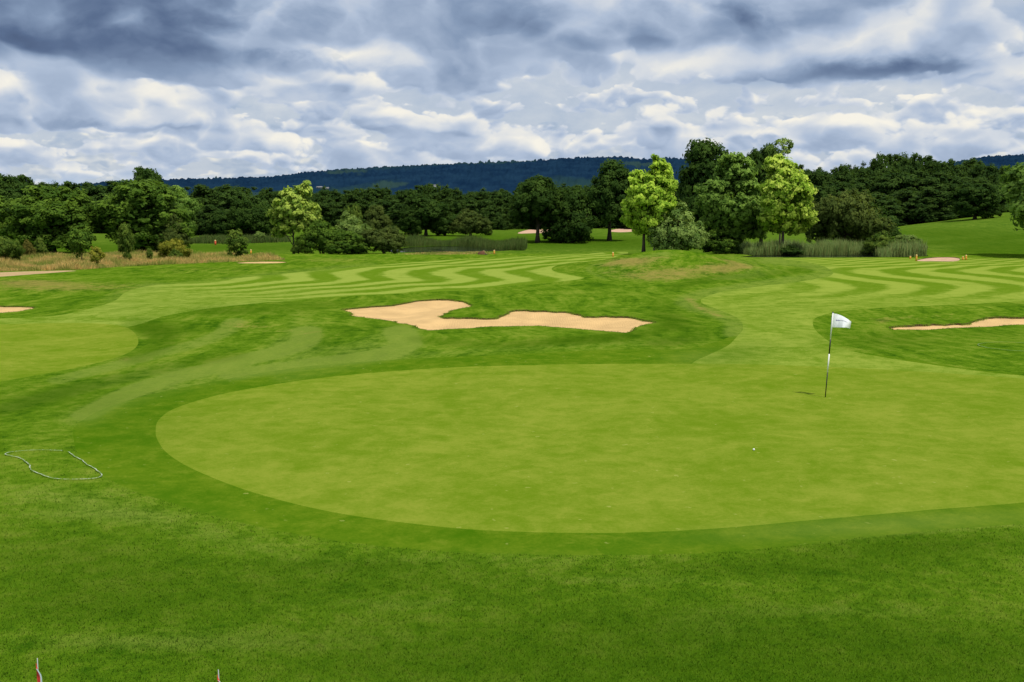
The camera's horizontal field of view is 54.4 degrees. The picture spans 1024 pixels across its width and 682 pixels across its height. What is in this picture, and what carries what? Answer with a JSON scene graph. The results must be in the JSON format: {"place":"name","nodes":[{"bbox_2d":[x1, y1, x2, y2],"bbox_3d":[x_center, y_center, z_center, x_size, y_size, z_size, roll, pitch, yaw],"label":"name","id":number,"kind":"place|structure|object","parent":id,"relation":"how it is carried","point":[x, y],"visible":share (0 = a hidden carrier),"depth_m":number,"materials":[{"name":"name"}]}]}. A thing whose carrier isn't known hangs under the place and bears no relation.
{"place":"outdoors","nodes":[
{"label":"outdoors","id":0,"kind":"place"},
{"bbox_2d":[0,270,70,276],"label":"sand bunker","id":1,"kind":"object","parent":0,"point":[18,273],"depth_m":77.80},
{"bbox_2d":[0,249,284,271],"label":"tall grass","id":2,"kind":"structure","parent":0,"point":[41,261],"depth_m":92.90,"materials":[{"name":"beige plant"}]},
{"bbox_2d":[402,251,495,254],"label":"tall grass","id":3,"kind":"structure","parent":0,"point":[451,252],"depth_m":116.08,"materials":[{"name":"green plant"}]},
{"bbox_2d":[391,246,507,251],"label":"pond","id":4,"kind":"structure","parent":0,"point":[441,248],"depth_m":143.18,"materials":[{"name":"green liquid"}]},
{"bbox_2d":[0,212,1023,681],"bbox_3d":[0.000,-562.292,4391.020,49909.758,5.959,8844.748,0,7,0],"label":"ground","id":5,"kind":"structure","parent":0,"point":[668,290],"depth_m":13.87,"materials":[{"name":"green plant"}]},
{"bbox_2d":[0,235,25,259],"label":"bush","id":6,"kind":"object","parent":5,"relation":"on","point":[9,248],"visible":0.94,"depth_m":94.45,"materials":[{"name":"green plant"}]},
{"bbox_2d":[0,306,32,312],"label":"bunker","id":7,"kind":"object","parent":5,"relation":"on","point":[9,309],"visible":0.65,"depth_m":50.24,"materials":[{"name":"sand"}]},
{"bbox_2d":[0,173,36,222],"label":"tree","id":8,"kind":"object","parent":5,"relation":"on","point":[11,186],"visible":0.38,"depth_m":165.34,"materials":[{"name":"green plant"}]},
{"bbox_2d":[22,239,36,256],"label":"bush","id":9,"kind":"object","parent":5,"relation":"on","point":[31,249],"visible":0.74,"depth_m":102.58,"materials":[{"name":"green plant"}]},
{"bbox_2d":[34,237,48,254],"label":"bush","id":10,"kind":"object","parent":5,"relation":"on","point":[40,246],"visible":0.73,"depth_m":103.64,"materials":[{"name":"green plant"}]},
{"bbox_2d":[0,184,98,253],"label":"oak tree","id":11,"kind":"object","parent":5,"relation":"on","point":[45,212],"visible":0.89,"depth_m":123.49,"materials":[{"name":"green plant"}]},
{"bbox_2d":[0,323,137,380],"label":"practice green","id":12,"kind":"object","parent":5,"relation":"on","point":[28,350],"visible":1,"depth_m":35.23,"materials":[{"name":"green plant"}]},
{"bbox_2d":[45,180,92,231],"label":"tree","id":13,"kind":"object","parent":5,"relation":"on","point":[68,184],"visible":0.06,"depth_m":226.19,"materials":[{"name":"green plant"}]},
{"bbox_2d":[66,228,96,257],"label":"sapling","id":14,"kind":"object","parent":5,"relation":"on","point":[83,240],"visible":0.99,"depth_m":94.44,"materials":[{"name":"green plant"}]},
{"bbox_2d":[89,246,106,263],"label":"bush","id":15,"kind":"object","parent":5,"relation":"on","point":[95,250],"visible":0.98,"depth_m":86.44,"materials":[{"name":"green plant"}]},
{"bbox_2d":[82,180,131,232],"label":"tree","id":16,"kind":"object","parent":5,"relation":"on","point":[98,192],"visible":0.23,"depth_m":229.07,"materials":[{"name":"green plant"}]},
{"bbox_2d":[117,222,135,260],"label":"conical sapling","id":17,"kind":"object","parent":5,"relation":"on","point":[126,238],"visible":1,"depth_m":93.14,"materials":[{"name":"green plant"}]},
{"bbox_2d":[87,179,194,251],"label":"oak tree","id":18,"kind":"object","parent":5,"relation":"on","point":[136,204],"visible":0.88,"depth_m":125.22,"materials":[{"name":"green plant"}]},
{"bbox_2d":[132,166,177,225],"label":"tree","id":19,"kind":"object","parent":5,"relation":"on","point":[145,174],"visible":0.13,"depth_m":171.59,"materials":[{"name":"green plant"}]},
{"bbox_2d":[154,213,192,248],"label":"bush","id":20,"kind":"object","parent":5,"relation":"on","point":[170,233],"visible":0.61,"depth_m":125.34,"materials":[{"name":"green plant"}]},
{"bbox_2d":[158,238,192,257],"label":"bush","id":21,"kind":"object","parent":5,"relation":"on","point":[166,248],"visible":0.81,"depth_m":98.33,"materials":[{"name":"green plant"}]},
{"bbox_2d":[169,185,203,231],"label":"tree","id":22,"kind":"object","parent":5,"relation":"on","point":[193,206],"visible":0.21,"depth_m":197.70,"materials":[{"name":"green plant"}]},
{"bbox_2d":[189,184,227,209],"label":"tree","id":23,"kind":"object","parent":5,"relation":"on","point":[202,190],"visible":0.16,"depth_m":227.44,"materials":[{"name":"green plant"}]},
{"bbox_2d":[194,204,230,235],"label":"tree","id":24,"kind":"object","parent":5,"relation":"on","point":[207,212],"visible":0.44,"depth_m":205.23,"materials":[{"name":"green plant"}]},
{"bbox_2d":[203,210,233,235],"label":"bush","id":25,"kind":"object","parent":5,"relation":"on","point":[221,226],"visible":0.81,"depth_m":202.18,"materials":[{"name":"green plant"}]},
{"bbox_2d":[195,184,248,210],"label":"tree","id":26,"kind":"object","parent":5,"relation":"on","point":[228,192],"visible":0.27,"depth_m":227.92,"materials":[{"name":"green plant"}]},
{"bbox_2d":[222,229,248,256],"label":"conical bush","id":27,"kind":"object","parent":5,"relation":"on","point":[236,241],"visible":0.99,"depth_m":105.42,"materials":[{"name":"green plant"}]},
{"bbox_2d":[189,233,290,243],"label":"reeds","id":28,"kind":"object","parent":5,"relation":"on","point":[209,239],"visible":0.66,"depth_m":167.16,"materials":[{"name":"plant"}]},
{"bbox_2d":[226,197,272,234],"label":"tree","id":29,"kind":"object","parent":5,"relation":"on","point":[245,214],"visible":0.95,"depth_m":200.10,"materials":[{"name":"green plant"}]},
{"bbox_2d":[252,187,291,232],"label":"tree","id":30,"kind":"object","parent":5,"relation":"on","point":[266,195],"visible":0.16,"depth_m":226.30,"materials":[{"name":"green plant"}]},
{"bbox_2d":[265,180,321,253],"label":"maple tree","id":31,"kind":"object","parent":5,"relation":"on","point":[291,206],"visible":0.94,"depth_m":117.38,"materials":[{"name":"green plant"}]},
{"bbox_2d":[0,252,627,326],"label":"fairway","id":32,"kind":"structure","parent":5,"relation":"on","point":[137,306],"depth_m":64.68,"materials":[{"name":"green plant"}]},
{"bbox_2d":[294,219,342,253],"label":"bush","id":33,"kind":"object","parent":5,"relation":"on","point":[322,233],"visible":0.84,"depth_m":114.81,"materials":[{"name":"green plant"}]},
{"bbox_2d":[300,196,336,223],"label":"tree","id":34,"kind":"object","parent":5,"relation":"on","point":[324,203],"visible":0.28,"depth_m":286.27,"materials":[{"name":"green plant"}]},
{"bbox_2d":[312,185,342,216],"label":"tree","id":35,"kind":"object","parent":5,"relation":"on","point":[335,194],"visible":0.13,"depth_m":291.38,"materials":[{"name":"green plant"}]},
{"bbox_2d":[324,193,370,227],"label":"tree","id":36,"kind":"object","parent":5,"relation":"on","point":[349,200],"visible":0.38,"depth_m":283.61,"materials":[{"name":"green plant"}]},
{"bbox_2d":[322,230,373,253],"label":"bush","id":37,"kind":"object","parent":5,"relation":"on","point":[347,242],"visible":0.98,"depth_m":113.87,"materials":[{"name":"green plant"}]},
{"bbox_2d":[332,212,369,253],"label":"bush","id":38,"kind":"object","parent":5,"relation":"on","point":[347,224],"visible":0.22,"depth_m":117.29,"materials":[{"name":"green plant"}]},
{"bbox_2d":[343,203,362,225],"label":"bush","id":39,"kind":"object","parent":5,"relation":"on","point":[355,210],"visible":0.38,"depth_m":212.61,"materials":[{"name":"green plant"}]},
{"bbox_2d":[360,183,392,206],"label":"tree","id":40,"kind":"object","parent":5,"relation":"on","point":[377,193],"visible":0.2,"depth_m":294.50,"materials":[{"name":"green plant"}]},
{"bbox_2d":[363,205,392,230],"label":"bush","id":41,"kind":"object","parent":5,"relation":"on","point":[378,218],"visible":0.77,"depth_m":207.42,"materials":[{"name":"green plant"}]},
{"bbox_2d":[363,197,400,228],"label":"tree","id":42,"kind":"object","parent":5,"relation":"on","point":[386,204],"visible":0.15,"depth_m":284.71,"materials":[{"name":"green plant"}]},
{"bbox_2d":[361,225,409,253],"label":"bush","id":43,"kind":"object","parent":5,"relation":"on","point":[388,238],"visible":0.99,"depth_m":115.10,"materials":[{"name":"green plant"}]},
{"bbox_2d":[388,202,429,229],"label":"tree","id":44,"kind":"object","parent":5,"relation":"on","point":[396,209],"visible":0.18,"depth_m":276.97,"materials":[{"name":"green plant"}]},
{"bbox_2d":[399,185,424,202],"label":"tree","id":45,"kind":"object","parent":5,"relation":"on","point":[404,194],"visible":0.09,"depth_m":288.14,"materials":[{"name":"green plant"}]},
{"bbox_2d":[396,206,428,235],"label":"tree","id":46,"kind":"object","parent":5,"relation":"on","point":[407,228],"visible":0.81,"depth_m":199.95,"materials":[{"name":"green plant"}]},
{"bbox_2d":[399,193,449,235],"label":"tree","id":47,"kind":"object","parent":5,"relation":"on","point":[428,210],"visible":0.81,"depth_m":200.21,"materials":[{"name":"green plant"}]},
{"bbox_2d":[422,182,444,201],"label":"tree","id":48,"kind":"object","parent":5,"relation":"on","point":[430,191],"visible":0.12,"depth_m":291.03,"materials":[{"name":"green plant"}]},
{"bbox_2d":[423,213,458,235],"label":"bush","id":49,"kind":"object","parent":5,"relation":"on","point":[441,226],"visible":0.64,"depth_m":202.21,"materials":[{"name":"green plant"}]},
{"bbox_2d":[436,184,463,211],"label":"tree","id":50,"kind":"object","parent":5,"relation":"on","point":[450,195],"visible":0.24,"depth_m":290.00,"materials":[{"name":"green plant"}]},
{"bbox_2d":[402,232,527,250],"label":"reeds","id":51,"kind":"object","parent":5,"relation":"on","point":[511,243],"visible":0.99,"depth_m":153.04,"materials":[{"name":"green plant"}]},
{"bbox_2d":[448,196,482,216],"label":"tree","id":52,"kind":"object","parent":5,"relation":"on","point":[466,202],"visible":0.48,"depth_m":280.35,"materials":[{"name":"green plant"}]},
{"bbox_2d":[449,208,493,235],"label":"bush","id":53,"kind":"object","parent":5,"relation":"on","point":[471,221],"visible":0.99,"depth_m":199.57,"materials":[{"name":"green plant"}]},
{"bbox_2d":[470,187,505,214],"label":"tree","id":54,"kind":"object","parent":5,"relation":"on","point":[484,196],"visible":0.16,"depth_m":298.19,"materials":[{"name":"green plant"}]},
{"bbox_2d":[480,198,512,229],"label":"tree","id":55,"kind":"object","parent":5,"relation":"on","point":[495,214],"visible":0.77,"depth_m":274.81,"materials":[{"name":"green plant"}]},
{"bbox_2d":[344,299,654,332],"bbox_3d":[-1.540,-0.921,44.426,17.017,0.391,10.084,7,10,44],"label":"bunker","id":56,"kind":"object","parent":5,"relation":"on","point":[422,314],"visible":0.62,"depth_m":45.12,"materials":[{"name":"sand"}]},
{"bbox_2d":[491,189,513,208],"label":"tree","id":57,"kind":"object","parent":5,"relation":"on","point":[503,195],"visible":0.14,"depth_m":298.31,"materials":[{"name":"green plant"}]},
{"bbox_2d":[0,298,1021,332],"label":"grass","id":58,"kind":"structure","parent":5,"relation":"on","point":[928,324],"depth_m":44.43,"materials":[{"name":"green plant"}]},
{"bbox_2d":[507,174,570,242],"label":"oak tree","id":59,"kind":"object","parent":5,"relation":"on","point":[534,199],"visible":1,"depth_m":164.14,"materials":[{"name":"green plant"}]},
{"bbox_2d":[73,335,1023,554],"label":"green fringe","id":60,"kind":"object","parent":5,"relation":"on","point":[118,443],"visible":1,"depth_m":15.73,"materials":[{"name":"green plant"}]},
{"bbox_2d":[531,187,599,241],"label":"tree","id":61,"kind":"object","parent":5,"relation":"on","point":[575,224],"visible":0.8,"depth_m":166.16,"materials":[{"name":"green plant"}]},
{"bbox_2d":[156,364,1023,532],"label":"putting green","id":62,"kind":"object","parent":5,"relation":"on","point":[591,448],"visible":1,"depth_m":20.22,"materials":[{"name":"green plant"}]},
{"bbox_2d":[825,312,850,396],"bbox_3d":[8.281,0.381,25.275,0.557,2.254,0.232,4,9,31],"label":"flagstick","id":63,"kind":"object","parent":62,"relation":"on","point":[838,320],"visible":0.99,"depth_m":25.23,"materials":[{"name":"white fabric"}]},
{"bbox_2d":[582,158,629,240],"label":"tree","id":64,"kind":"object","parent":5,"relation":"on","point":[608,194],"visible":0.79,"depth_m":168.67,"materials":[{"name":"green plant"}]},
{"bbox_2d":[619,153,678,251],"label":"bright tree","id":65,"kind":"object","parent":5,"relation":"on","point":[657,181],"visible":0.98,"depth_m":110.86,"materials":[{"name":"green plant"}]},
{"bbox_2d":[646,197,677,250],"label":"slender tree","id":66,"kind":"object","parent":5,"relation":"on","point":[660,206],"visible":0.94,"depth_m":110.47,"materials":[{"name":"green plant"}]},
{"bbox_2d":[646,200,711,250],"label":"bush","id":67,"kind":"object","parent":5,"relation":"on","point":[667,235],"visible":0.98,"depth_m":110.03,"materials":[{"name":"green plant"}]},
{"bbox_2d":[674,138,733,227],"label":"tree","id":68,"kind":"object","parent":5,"relation":"on","point":[702,156],"visible":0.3,"depth_m":146.58,"materials":[{"name":"green plant"}]},
{"bbox_2d":[699,226,746,253],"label":"bush","id":69,"kind":"object","parent":5,"relation":"on","point":[725,245],"visible":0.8,"depth_m":113.97,"materials":[{"name":"green plant"}]},
{"bbox_2d":[693,151,767,253],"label":"green tree","id":70,"kind":"object","parent":5,"relation":"on","point":[741,211],"visible":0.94,"depth_m":113.90,"materials":[{"name":"green plant"}]},
{"bbox_2d":[746,142,785,242],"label":"tree","id":71,"kind":"object","parent":5,"relation":"on","point":[757,156],"visible":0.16,"depth_m":147.74,"materials":[{"name":"green plant"}]},
{"bbox_2d":[765,137,793,244],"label":"slender tree","id":72,"kind":"object","parent":5,"relation":"on","point":[786,149],"visible":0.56,"depth_m":121.76,"materials":[{"name":"green plant"}]},
{"bbox_2d":[756,153,819,254],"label":"bright tree","id":73,"kind":"object","parent":5,"relation":"on","point":[788,187],"visible":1,"depth_m":109.16,"materials":[{"name":"green plant"}]},
{"bbox_2d":[796,164,820,183],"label":"tree","id":74,"kind":"object","parent":5,"relation":"on","point":[808,172],"visible":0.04,"depth_m":281.43,"materials":[{"name":"green plant"}]},
{"bbox_2d":[813,179,851,202],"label":"tree","id":75,"kind":"object","parent":5,"relation":"on","point":[835,187],"visible":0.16,"depth_m":255.27,"materials":[{"name":"green plant"}]},
{"bbox_2d":[739,237,927,256],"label":"reeds","id":76,"kind":"object","parent":5,"relation":"on","point":[846,247],"visible":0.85,"depth_m":110.67,"materials":[{"name":"green plant"}]},
{"bbox_2d":[815,167,855,185],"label":"tree","id":77,"kind":"object","parent":5,"relation":"on","point":[835,174],"visible":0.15,"depth_m":279.44,"materials":[{"name":"green plant"}]},
{"bbox_2d":[805,188,896,242],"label":"bush","id":78,"kind":"object","parent":5,"relation":"on","point":[846,216],"visible":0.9,"depth_m":136.15,"materials":[{"name":"green plant"}]},
{"bbox_2d":[838,163,868,183],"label":"tree","id":79,"kind":"object","parent":5,"relation":"on","point":[848,173],"visible":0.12,"depth_m":278.13,"materials":[{"name":"green plant"}]},
{"bbox_2d":[692,258,1023,377],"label":"fairway","id":80,"kind":"structure","parent":5,"relation":"on","point":[776,320],"depth_m":54.10,"materials":[{"name":"green plant"}]},
{"bbox_2d":[842,177,874,193],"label":"tree","id":81,"kind":"object","parent":5,"relation":"on","point":[860,184],"visible":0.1,"depth_m":253.24,"materials":[{"name":"green plant"}]},
{"bbox_2d":[835,202,901,241],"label":"bush","id":82,"kind":"object","parent":5,"relation":"on","point":[882,212],"visible":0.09,"depth_m":146.97,"materials":[{"name":"green plant"}]},
{"bbox_2d":[861,230,894,253],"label":"bush","id":83,"kind":"object","parent":5,"relation":"on","point":[876,240],"visible":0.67,"depth_m":110.87,"materials":[{"name":"green plant"}]},
{"bbox_2d":[869,151,899,176],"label":"tree","id":84,"kind":"object","parent":5,"relation":"on","point":[877,167],"visible":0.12,"depth_m":280.25,"materials":[{"name":"green plant"}]},
{"bbox_2d":[867,192,908,225],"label":"tree","id":85,"kind":"object","parent":5,"relation":"on","point":[891,205],"visible":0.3,"depth_m":224.73,"materials":[{"name":"green plant"}]},
{"bbox_2d":[868,169,919,195],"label":"tree","id":86,"kind":"object","parent":5,"relation":"on","point":[891,181],"visible":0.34,"depth_m":249.01,"materials":[{"name":"green plant"}]},
{"bbox_2d":[879,152,920,173],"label":"tree","id":87,"kind":"object","parent":5,"relation":"on","point":[900,162],"visible":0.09,"depth_m":284.72,"materials":[{"name":"green plant"}]},
{"bbox_2d":[887,187,923,223],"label":"tree","id":88,"kind":"object","parent":5,"relation":"on","point":[902,195],"visible":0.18,"depth_m":232.30,"materials":[{"name":"green plant"}]},
{"bbox_2d":[898,152,924,175],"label":"tree","id":89,"kind":"object","parent":5,"relation":"on","point":[915,163],"visible":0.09,"depth_m":283.51,"materials":[{"name":"green plant"}]},
{"bbox_2d":[900,188,957,221],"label":"tree","id":90,"kind":"object","parent":5,"relation":"on","point":[930,205],"visible":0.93,"depth_m":222.99,"materials":[{"name":"green plant"}]},
{"bbox_2d":[920,155,941,174],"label":"tree","id":91,"kind":"object","parent":5,"relation":"on","point":[929,163],"visible":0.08,"depth_m":286.07,"materials":[{"name":"green plant"}]},
{"bbox_2d":[914,172,958,201],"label":"tree","id":92,"kind":"object","parent":5,"relation":"on","point":[938,181],"visible":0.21,"depth_m":246.38,"materials":[{"name":"green plant"}]},
{"bbox_2d":[917,257,959,260],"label":"bunker","id":93,"kind":"object","parent":5,"relation":"on","point":[942,259],"visible":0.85,"depth_m":102.97,"materials":[{"name":"sand"}]},
{"bbox_2d":[930,158,967,176],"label":"tree","id":94,"kind":"object","parent":5,"relation":"on","point":[944,167],"visible":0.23,"depth_m":279.59,"materials":[{"name":"green plant"}]},
{"bbox_2d":[889,316,1023,329],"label":"bunker","id":95,"kind":"object","parent":5,"relation":"on","point":[991,321],"visible":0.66,"depth_m":42.82,"materials":[{"name":"sand"}]},
{"bbox_2d":[943,172,973,191],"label":"tree","id":96,"kind":"object","parent":5,"relation":"on","point":[952,179],"visible":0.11,"depth_m":247.40,"materials":[{"name":"green plant"}]},
{"bbox_2d":[958,157,984,176],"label":"tree","id":97,"kind":"object","parent":5,"relation":"on","point":[972,163],"visible":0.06,"depth_m":285.18,"materials":[{"name":"green plant"}]},
{"bbox_2d":[947,182,1001,219],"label":"tree","id":98,"kind":"object","parent":5,"relation":"on","point":[978,200],"visible":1,"depth_m":205.55,"materials":[{"name":"green plant"}]},
{"bbox_2d":[952,177,1007,212],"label":"tree","id":99,"kind":"object","parent":5,"relation":"on","point":[980,180],"visible":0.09,"depth_m":245.46,"materials":[{"name":"green plant"}]},
{"bbox_2d":[968,159,999,182],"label":"tree","id":100,"kind":"object","parent":5,"relation":"on","point":[979,170],"visible":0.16,"depth_m":274.57,"materials":[{"name":"green plant"}]},
{"bbox_2d":[987,164,1015,184],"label":"tree","id":101,"kind":"object","parent":5,"relation":"on","point":[991,178],"visible":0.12,"depth_m":272.67,"materials":[{"name":"green plant"}]},
{"bbox_2d":[998,162,1023,230],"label":"tree","id":102,"kind":"object","parent":5,"relation":"on","point":[1016,207],"visible":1,"depth_m":107.39,"materials":[{"name":"green plant"}]},
{"bbox_2d":[0,0,1023,184],"label":"sky","id":103,"kind":"structure","parent":0,"point":[93,91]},
{"bbox_2d":[50,154,1023,195],"bbox_3d":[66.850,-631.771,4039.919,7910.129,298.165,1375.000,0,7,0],"label":"hills","id":104,"kind":"structure","parent":0,"point":[488,175],"depth_m":3950.23,"materials":[{"name":"blue plant"}]},
{"bbox_2d":[745,254,927,257],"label":"pond","id":105,"kind":"structure","parent":0,"point":[832,256],"depth_m":108.86,"materials":[{"name":"green liquid"}]},
{"bbox_2d":[758,244,804,254],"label":"bush","id":106,"kind":"object","parent":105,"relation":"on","point":[793,250],"visible":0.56,"depth_m":108.75,"materials":[{"name":"green plant"}]},
{"bbox_2d":[894,234,922,244],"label":"bush","id":107,"kind":"object","parent":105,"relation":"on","point":[901,238],"visible":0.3,"depth_m":112.87,"materials":[{"name":"green plant"}]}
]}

